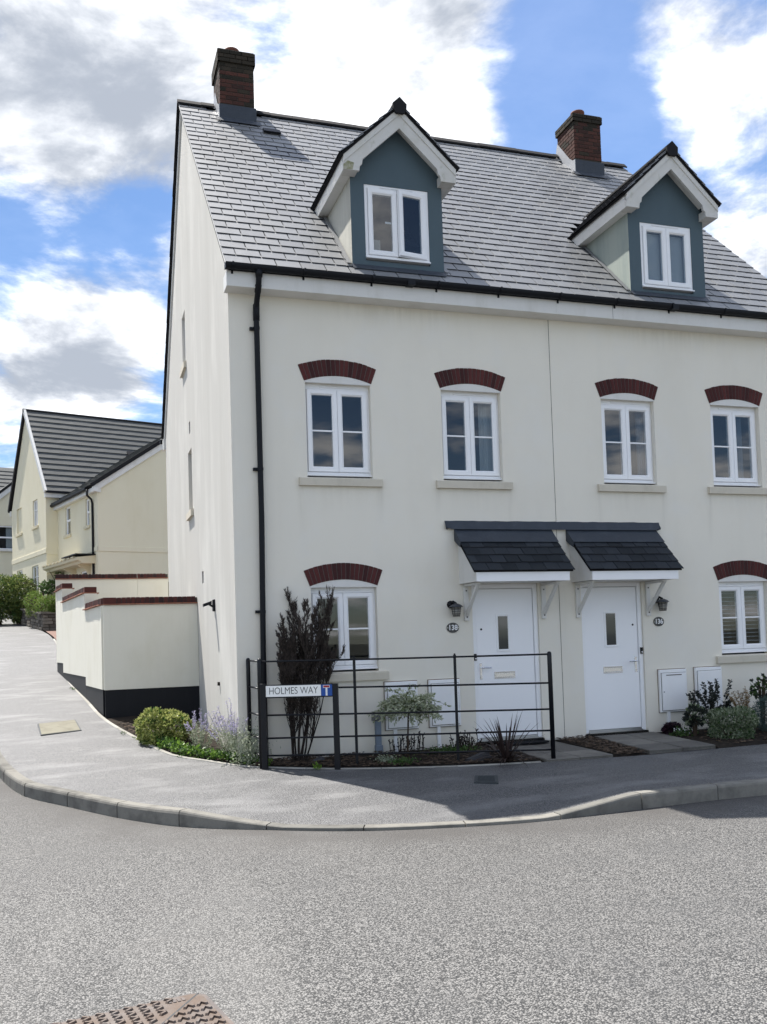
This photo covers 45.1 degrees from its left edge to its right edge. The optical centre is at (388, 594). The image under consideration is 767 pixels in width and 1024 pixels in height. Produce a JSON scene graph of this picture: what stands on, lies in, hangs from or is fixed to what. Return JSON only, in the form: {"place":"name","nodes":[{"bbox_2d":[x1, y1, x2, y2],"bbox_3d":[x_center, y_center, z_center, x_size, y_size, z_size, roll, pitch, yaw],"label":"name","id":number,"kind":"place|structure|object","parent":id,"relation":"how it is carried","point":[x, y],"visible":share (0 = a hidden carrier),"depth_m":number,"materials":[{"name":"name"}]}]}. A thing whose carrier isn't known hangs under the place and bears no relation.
{"place":"outdoors","nodes":[
{"label":"outdoors","id":0,"kind":"place"},
{"bbox_2d":[46,630,55,638],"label":"forecourt","id":1,"kind":"structure","parent":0,"point":[52,633],"depth_m":34.40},
{"bbox_2d":[107,715,258,765],"bbox_3d":[-2.926,2.024,13.010,1.245,0.372,4.733,0,-3,-28],"label":"planting bed","id":2,"kind":"object","parent":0,"point":[115,721],"visible":0.28,"depth_m":13.46,"materials":[{"name":"soil"}]},
{"bbox_2d":[133,707,192,745],"bbox_3d":[-3.142,1.827,12.850,0.833,0.574,0.928,-1,-3,-18],"label":"evergreen shrub","id":3,"kind":"object","parent":2,"relation":"on","point":[163,724],"visible":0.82,"depth_m":12.64,"materials":[{"name":"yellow plant"}]},
{"bbox_2d":[147,733,258,764],"bbox_3d":[-2.535,1.997,12.030,0.467,0.373,2.514,1,-4,-44],"label":"leafy ground cover","id":4,"kind":"object","parent":2,"relation":"on","point":[167,742],"visible":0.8,"depth_m":11.81,"materials":[{"name":"green plant"}]},
{"bbox_2d":[184,708,224,749],"bbox_3d":[-2.378,1.792,12.204,0.522,0.601,0.540,-3,-3,15],"label":"flowering sage","id":5,"kind":"object","parent":2,"relation":"on","point":[201,734],"visible":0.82,"depth_m":12.16,"materials":[{"name":"purple plant"}]},
{"bbox_2d":[201,698,247,754],"bbox_3d":[-1.942,1.693,11.672,0.766,0.788,0.832,-3,-3,32],"label":"flowering sage","id":6,"kind":"object","parent":2,"relation":"on","point":[232,728],"visible":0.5,"depth_m":11.60,"materials":[{"name":"purple plant"}]},
{"bbox_2d":[0,616,766,1023],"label":"road","id":7,"kind":"structure","parent":0,"point":[648,916],"depth_m":5.67,"materials":[{"name":"grey asphalt"}]},
{"bbox_2d":[52,993,233,1023],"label":"manhole cover","id":8,"kind":"object","parent":7,"relation":"on","point":[196,1008],"visible":1,"depth_m":4.28,"materials":[{"name":"metal"}]},
{"bbox_2d":[0,621,766,824],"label":"pavement","id":9,"kind":"structure","parent":0,"point":[97,755],"depth_m":10.32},
{"bbox_2d":[37,720,81,735],"bbox_3d":[-5.033,2.029,14.094,0.582,0.124,1.204,-1,-3,-24],"label":"inspection cover","id":10,"kind":"object","parent":9,"relation":"on","point":[58,727],"visible":1,"depth_m":14.02,"materials":[{"name":"concrete"}]},
{"bbox_2d":[53,639,540,768],"bbox_3d":[-6.215,1.808,20.299,3.444,1.946,24.243,0,-3,-33],"label":"garden edging","id":11,"kind":"object","parent":9,"relation":"on","point":[109,722],"visible":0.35,"depth_m":11.18,"materials":[{"name":"concrete"}]},
{"bbox_2d":[69,687,186,756],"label":"edging weeds","id":12,"kind":"object","parent":11,"relation":"on","point":[135,737],"visible":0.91,"depth_m":12.88,"materials":[{"name":"green plant"}]},
{"bbox_2d":[312,761,321,769],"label":"weed","id":13,"kind":"object","parent":9,"relation":"on","point":[317,765],"visible":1,"depth_m":10.84,"materials":[{"name":"green plant"}]},
{"bbox_2d":[474,775,498,783],"bbox_3d":[1.052,2.005,10.007,0.258,0.049,0.414,-2,-3,5],"label":"stop valve cover","id":14,"kind":"object","parent":9,"relation":"on","point":[485,779],"visible":1,"depth_m":9.94,"materials":[{"name":"metal"}]},
{"bbox_2d":[555,738,650,756],"bbox_3d":[2.799,1.997,12.114,0.600,0.073,1.600,-1,-3,-18],"label":"planting bed","id":15,"kind":"object","parent":9,"relation":"on","point":[616,752],"visible":0.49,"depth_m":11.86,"materials":[{"name":"soil"}]},
{"bbox_2d":[657,727,766,747],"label":"planting bed","id":16,"kind":"object","parent":9,"relation":"on","point":[720,743],"visible":0.41,"depth_m":12.34,"materials":[{"name":"soil"}]},
{"bbox_2d":[660,721,682,736],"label":"purple leaved plant","id":17,"kind":"object","parent":16,"relation":"on","point":[666,729],"visible":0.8,"depth_m":12.97,"materials":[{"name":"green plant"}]},
{"bbox_2d":[669,724,698,738],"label":"white flowered plant","id":18,"kind":"object","parent":16,"relation":"on","point":[684,732],"visible":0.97,"depth_m":12.77,"materials":[{"name":"green plant"}]},
{"bbox_2d":[681,703,707,735],"bbox_3d":[4.205,1.744,12.749,0.360,0.518,0.332,-1,-3,-18],"label":"glossy shrub","id":19,"kind":"object","parent":16,"relation":"on","point":[693,721],"visible":0.99,"depth_m":12.69,"materials":[{"name":"green plant"}]},
{"bbox_2d":[685,678,732,722],"bbox_3d":[4.566,1.581,13.116,0.856,0.786,0.319,-1,-3,-18],"label":"dark open shrub","id":20,"kind":"object","parent":16,"relation":"on","point":[712,699],"visible":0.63,"depth_m":13.06,"materials":[{"name":"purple plant"}]},
{"bbox_2d":[706,705,759,739],"bbox_3d":[4.703,1.759,12.691,0.717,0.495,0.766,-2,-3,11],"label":"variegated shrub","id":21,"kind":"object","parent":16,"relation":"on","point":[717,728],"visible":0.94,"depth_m":12.49,"materials":[{"name":"green plant"}]},
{"bbox_2d":[725,688,749,727],"bbox_3d":[4.958,1.631,13.098,0.392,0.657,0.236,-1,-3,-18],"label":"arching spray","id":22,"kind":"object","parent":16,"relation":"on","point":[746,697],"visible":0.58,"depth_m":13.11,"materials":[{"name":"brown"}]},
{"bbox_2d":[749,673,766,723],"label":"climbing rose","id":23,"kind":"object","parent":16,"relation":"on","point":[755,693],"visible":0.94,"depth_m":13.27,"materials":[{"name":"green plant"}]},
{"bbox_2d":[752,695,766,731],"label":"blue green bush","id":24,"kind":"object","parent":16,"relation":"on","point":[763,727],"visible":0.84,"depth_m":13.01,"materials":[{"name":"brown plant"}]},
{"bbox_2d":[0,0,766,467],"label":"sky","id":25,"kind":"structure","parent":0,"point":[90,90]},
{"bbox_2d":[259,745,543,767],"bbox_3d":[0.035,2.037,11.237,3.380,0.084,1.511,-1,-3,-18],"label":"planting bed","id":26,"kind":"object","parent":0,"point":[418,756],"visible":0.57,"depth_m":11.14,"materials":[{"name":"soil"}]},
{"bbox_2d":[222,715,280,766],"bbox_3d":[-1.724,1.787,11.290,0.623,0.649,0.629,-4,-3,40],"label":"silver plant","id":27,"kind":"object","parent":26,"relation":"on","point":[250,752],"visible":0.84,"depth_m":11.26,"materials":[{"name":"green plant"}]},
{"bbox_2d":[260,683,340,769],"bbox_3d":[-1.049,1.594,10.924,0.938,1.096,0.048,-2,-3,7],"label":"street sign","id":28,"kind":"object","parent":26,"relation":"on","point":[301,690],"visible":0.98,"depth_m":10.93,"materials":[{"name":"black paint"}]},
{"bbox_2d":[275,584,345,761],"bbox_3d":[-0.985,0.989,11.504,0.820,2.235,0.889,-2,-3,7],"label":"dead conifer","id":29,"kind":"object","parent":26,"relation":"on","point":[290,673],"visible":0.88,"depth_m":11.34,"materials":[{"name":"brown plant"}]},
{"bbox_2d":[312,756,324,762],"bbox_3d":[-0.887,2.041,11.305,0.107,0.107,0.271,-4,-4,45],"label":"rock","id":30,"kind":"object","parent":26,"relation":"on","point":[320,758],"visible":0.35,"depth_m":11.32,"materials":[{"name":"stone"}]},
{"bbox_2d":[370,752,399,763],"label":"plant","id":31,"kind":"object","parent":26,"relation":"on","point":[385,759],"visible":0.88,"depth_m":11.10,"materials":[{"name":"green plant"}]},
{"bbox_2d":[378,754,420,765],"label":"plant","id":32,"kind":"object","parent":26,"relation":"on","point":[399,760],"visible":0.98,"depth_m":11.01,"materials":[{"name":"green plant"}]},
{"bbox_2d":[388,736,411,754],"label":"dried stems","id":33,"kind":"object","parent":26,"relation":"on","point":[400,750],"visible":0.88,"depth_m":11.69,"materials":[{"name":"grey"}]},
{"bbox_2d":[246,651,555,768],"bbox_3d":[0.101,1.411,11.099,3.751,1.399,0.421,-2,-3,5],"label":"estate railing","id":34,"kind":"object","parent":26,"relation":"on","point":[455,685],"visible":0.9,"depth_m":11.09,"materials":[{"name":"black metal"}]},
{"bbox_2d":[368,684,450,756],"bbox_3d":[0.245,1.600,11.537,1.038,0.970,0.886,-1,-3,-18],"label":"standard willow","id":35,"kind":"object","parent":26,"relation":"on","point":[404,703],"visible":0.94,"depth_m":11.42,"materials":[{"name":"green plant"}]},
{"bbox_2d":[406,731,424,751],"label":"dried stems","id":36,"kind":"object","parent":26,"relation":"on","point":[418,749],"visible":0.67,"depth_m":11.74,"materials":[{"name":"grey"}]},
{"bbox_2d":[119,718,766,765],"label":"bark mulch","id":37,"kind":"object","parent":26,"relation":"on","point":[606,743],"visible":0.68,"depth_m":11.48,"materials":[{"name":"brown wood"}]},
{"bbox_2d":[420,741,481,754],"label":"plant","id":38,"kind":"object","parent":26,"relation":"on","point":[443,748],"visible":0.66,"depth_m":11.76,"materials":[{"name":"green plant"}]},
{"bbox_2d":[449,728,481,750],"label":"dried stems","id":39,"kind":"object","parent":26,"relation":"on","point":[466,741],"visible":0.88,"depth_m":11.97,"materials":[{"name":"grey"}]},
{"bbox_2d":[465,752,490,761],"bbox_3d":[1.083,1.983,11.215,0.386,0.173,0.127,-1,-3,-23],"label":"rock","id":40,"kind":"object","parent":26,"relation":"on","point":[478,756],"visible":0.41,"depth_m":11.18,"materials":[{"name":"stone"}]},
{"bbox_2d":[454,713,545,766],"bbox_3d":[1.409,1.788,11.158,1.101,0.846,1.274,0,-3,-34],"label":"strap leaved plant","id":41,"kind":"object","parent":26,"relation":"on","point":[507,755],"visible":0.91,"depth_m":11.07,"materials":[{"name":"green plant"}]},
{"bbox_2d":[495,741,612,761],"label":"garden path","id":42,"kind":"structure","parent":0,"point":[565,752],"depth_m":11.55,"materials":[{"name":"grey concrete"}]},
{"bbox_2d":[504,740,548,744],"bbox_3d":[1.820,1.993,12.438,0.720,0.016,0.260,-1,-3,-18],"label":"doormat","id":43,"kind":"object","parent":42,"relation":"on","point":[531,742],"visible":0.65,"depth_m":12.42,"materials":[{"name":"black"}]},
{"bbox_2d":[594,732,715,753],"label":"garden path","id":44,"kind":"structure","parent":0,"point":[654,743],"depth_m":12.11,"materials":[{"name":"grey concrete"}]},
{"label":"ground","id":45,"kind":"structure","parent":0,"visible":0},
{"bbox_2d":[0,467,13,614],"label":"yellow house","id":46,"kind":"structure","parent":45,"relation":"on","point":[6,565],"depth_m":50.75,"materials":[{"name":"white paint"}]},
{"bbox_2d":[0,526,11,548],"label":"window","id":47,"kind":"structure","parent":46,"relation":"in","point":[5,531],"depth_m":50.99,"materials":[{"name":"white plastic"}]},
{"bbox_2d":[0,571,37,624],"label":"hedge bush","id":48,"kind":"object","parent":45,"relation":"on","point":[11,601],"visible":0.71,"depth_m":39.34,"materials":[{"name":"green plant"}]},
{"bbox_2d":[20,608,55,634],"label":"stone wall","id":49,"kind":"structure","parent":45,"relation":"on","point":[44,621],"depth_m":35.74,"materials":[{"name":"grey stone"}]},
{"bbox_2d":[22,590,55,618],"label":"leafy plants","id":50,"kind":"object","parent":49,"relation":"on","point":[46,603],"visible":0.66,"depth_m":36.57,"materials":[{"name":"green plant"}]},
{"bbox_2d":[8,409,161,622],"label":"yellow house","id":51,"kind":"structure","parent":45,"relation":"on","point":[59,455],"depth_m":40.81,"materials":[{"name":"white paint"}]},
{"bbox_2d":[34,500,37,525],"bbox_3d":[-15.129,-3.489,39.771,0.065,1.140,0.800,0,-3,-35],"label":"window","id":52,"kind":"structure","parent":51,"relation":"in","point":[35,502],"depth_m":39.88,"materials":[{"name":"white plastic"}]},
{"bbox_2d":[33,566,38,591],"bbox_3d":[-15.127,-0.595,39.773,0.065,1.280,1.120,0,-3,-35],"label":"window","id":53,"kind":"structure","parent":51,"relation":"in","point":[35,569],"depth_m":39.78,"materials":[{"name":"white plastic"}]},
{"bbox_2d":[42,437,168,592],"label":"yellow house","id":54,"kind":"structure","parent":45,"relation":"on","point":[113,520],"depth_m":35.03,"materials":[{"name":"white paint"}]},
{"bbox_2d":[16,572,64,609],"bbox_3d":[-13.768,0.085,37.361,2.327,2.768,0.690,0,-3,-34],"label":"climbing plant","id":55,"kind":"object","parent":54,"relation":"attached to","point":[44,585],"visible":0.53,"depth_m":37.29,"materials":[{"name":"green plant"}]},
{"bbox_2d":[67,506,70,533],"bbox_3d":[-12.891,-2.986,37.345,0.075,1.150,0.730,0,-3,-35],"label":"window","id":56,"kind":"structure","parent":54,"relation":"in","point":[68,508],"depth_m":37.52,"materials":[{"name":"white plastic"}]},
{"bbox_2d":[87,499,88,524],"bbox_3d":[-11.394,-3.127,35.175,0.075,1.040,0.470,0,-3,-35],"label":"window","id":57,"kind":"structure","parent":54,"relation":"in","point":[87,499],"depth_m":35.29,"materials":[{"name":"white plastic"}]},
{"bbox_2d":[55,573,167,649],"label":"garden wall","id":58,"kind":"structure","parent":45,"relation":"on","point":[124,585],"depth_m":22.19,"materials":[{"name":"paint"}]},
{"bbox_2d":[54,583,199,721],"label":"garden wall","id":59,"kind":"structure","parent":45,"relation":"on","point":[125,657],"depth_m":15.29,"materials":[{"name":"paint"}]},
{"bbox_2d":[160,47,574,764],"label":"terraced house","id":60,"kind":"structure","parent":45,"relation":"on","point":[356,409],"depth_m":12.47,"materials":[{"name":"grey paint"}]},
{"bbox_2d":[203,599,214,610],"bbox_3d":[-2.604,0.160,13.372,0.164,0.170,0.120,-1,-3,-18],"label":"wall light","id":61,"kind":"object","parent":60,"relation":"attached to","point":[211,603],"visible":1,"depth_m":13.34,"materials":[{"name":"black plastic"}]},
{"bbox_2d":[305,384,371,477],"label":"window","id":62,"kind":"structure","parent":60,"relation":"in","point":[337,417],"depth_m":12.25,"materials":[{"name":"white plastic"}]},
{"bbox_2d":[311,587,377,671],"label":"window","id":63,"kind":"structure","parent":60,"relation":"in","point":[354,626],"depth_m":12.13,"materials":[{"name":"white plastic"}]},
{"bbox_2d":[371,714,382,752],"bbox_3d":[-0.136,1.816,11.962,0.150,0.565,0.089,-1,-3,-18],"label":"cable duct","id":64,"kind":"object","parent":60,"relation":"attached to","point":[378,744],"visible":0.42,"depth_m":11.94,"materials":[{"name":"grey"}]},
{"bbox_2d":[352,184,430,287],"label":"window","id":65,"kind":"structure","parent":60,"relation":"in","point":[397,211],"depth_m":12.50,"materials":[{"name":"white plastic"}]},
{"bbox_2d":[383,680,418,751],"bbox_3d":[0.173,1.598,12.088,0.466,0.932,0.066,-1,-3,-18],"label":"meter box","id":66,"kind":"object","parent":60,"relation":"attached to","point":[401,724],"visible":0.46,"depth_m":12.06,"materials":[{"name":"white plastic"}]},
{"bbox_2d":[387,687,416,727],"bbox_3d":[0.175,1.464,12.073,0.390,0.546,0.014,-1,-3,-18],"label":"door","id":67,"kind":"structure","parent":66,"relation":"in","point":[402,723],"depth_m":12.05,"materials":[{"name":"white plastic"}]},
{"bbox_2d":[427,678,460,747],"bbox_3d":[0.750,1.588,12.276,0.460,0.932,0.066,-1,-3,-18],"label":"meter box","id":68,"kind":"object","parent":60,"relation":"attached to","point":[443,694],"visible":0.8,"depth_m":12.25,"materials":[{"name":"white plastic"}]},
{"bbox_2d":[431,683,459,724],"bbox_3d":[0.752,1.452,12.262,0.384,0.543,0.014,-1,-3,-18],"label":"door","id":69,"kind":"structure","parent":68,"relation":"in","point":[444,694],"depth_m":12.26,"materials":[{"name":"white plastic"}]},
{"bbox_2d":[447,623,458,632],"bbox_3d":[0.857,0.446,12.402,0.176,0.136,0.014,-1,-3,-18],"label":"number plaque","id":70,"kind":"object","parent":60,"relation":"attached to","point":[452,627],"visible":1,"depth_m":12.40,"materials":[{"name":"stone"}]},
{"bbox_2d":[447,601,462,616],"bbox_3d":[0.893,0.186,12.326,0.188,0.217,0.207,-1,-3,-18],"label":"wall lantern","id":71,"kind":"object","parent":60,"relation":"attached to","point":[454,606],"depth_m":12.27,"materials":[{"name":"black plastic"}]},
{"bbox_2d":[441,391,501,481],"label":"window","id":72,"kind":"structure","parent":60,"relation":"in","point":[470,429],"depth_m":12.84,"materials":[{"name":"white plastic"}]},
{"bbox_2d":[475,588,538,741],"bbox_3d":[1.611,0.951,12.675,0.871,2.063,0.114,-1,-3,-18],"label":"door","id":73,"kind":"structure","parent":60,"relation":"in","point":[504,619],"depth_m":12.68,"materials":[{"name":"white metal"}]},
{"bbox_2d":[0,751,766,830],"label":"kerb","id":74,"kind":"structure","parent":45,"relation":"on","point":[12,778],"depth_m":8.91,"materials":[{"name":"concrete"}]},
{"bbox_2d":[431,109,766,747],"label":"terraced house","id":75,"kind":"structure","parent":45,"relation":"on","point":[657,326],"depth_m":13.69,"materials":[{"name":"grey paint"}]},
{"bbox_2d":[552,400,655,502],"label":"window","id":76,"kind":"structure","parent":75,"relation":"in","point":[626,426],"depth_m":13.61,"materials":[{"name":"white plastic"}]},
{"bbox_2d":[583,587,642,733],"bbox_3d":[3.193,0.924,13.192,0.871,2.063,0.114,-1,-3,-18],"label":"door","id":77,"kind":"structure","parent":75,"relation":"in","point":[610,619],"depth_m":13.20,"materials":[{"name":"white metal"}]},
{"bbox_2d":[653,617,663,625],"bbox_3d":[3.912,0.392,13.401,0.176,0.136,0.014,-1,-3,-18],"label":"number plaque","id":78,"kind":"object","parent":75,"relation":"attached to","point":[658,621],"visible":1,"depth_m":13.40,"materials":[{"name":"stone"}]},
{"bbox_2d":[655,596,668,610],"bbox_3d":[3.938,0.127,13.323,0.188,0.217,0.207,-1,-3,-18],"label":"wall lantern","id":79,"kind":"object","parent":75,"relation":"attached to","point":[662,603],"depth_m":13.27,"materials":[{"name":"black plastic"}]},
{"bbox_2d":[634,222,694,311],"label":"window","id":80,"kind":"structure","parent":75,"relation":"in","point":[666,265],"depth_m":13.81,"materials":[{"name":"white plastic"}]},
{"bbox_2d":[657,668,687,726],"bbox_3d":[4.127,1.534,13.381,0.482,0.920,0.066,-1,-3,-18],"label":"meter box","id":81,"kind":"object","parent":75,"relation":"attached to","point":[672,689],"visible":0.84,"depth_m":13.35,"materials":[{"name":"white plastic"}]},
{"bbox_2d":[661,672,686,710],"bbox_3d":[4.129,1.401,13.366,0.406,0.536,0.014,-1,-3,-18],"label":"door","id":82,"kind":"structure","parent":81,"relation":"in","point":[674,697],"depth_m":13.36,"materials":[{"name":"white plastic"}]},
{"bbox_2d":[693,666,722,709],"bbox_3d":[4.703,1.376,13.578,0.480,0.637,0.066,-1,-3,-18],"label":"meter box","id":83,"kind":"object","parent":75,"relation":"attached to","point":[705,674],"visible":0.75,"depth_m":13.55,"materials":[{"name":"white plastic"}]},
{"bbox_2d":[697,670,721,706],"bbox_3d":[4.710,1.387,13.556,0.404,0.541,0.014,-1,-3,-18],"label":"door","id":84,"kind":"structure","parent":83,"relation":"in","point":[703,676],"depth_m":13.55,"materials":[{"name":"white plastic"}]},
{"bbox_2d":[710,406,760,486],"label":"window","id":85,"kind":"structure","parent":75,"relation":"in","point":[733,431],"depth_m":14.19,"materials":[{"name":"white plastic"}]},
{"bbox_2d":[719,581,766,654],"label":"window","id":86,"kind":"structure","parent":75,"relation":"in","point":[742,608],"depth_m":14.05,"materials":[{"name":"white plastic"}]}
]}

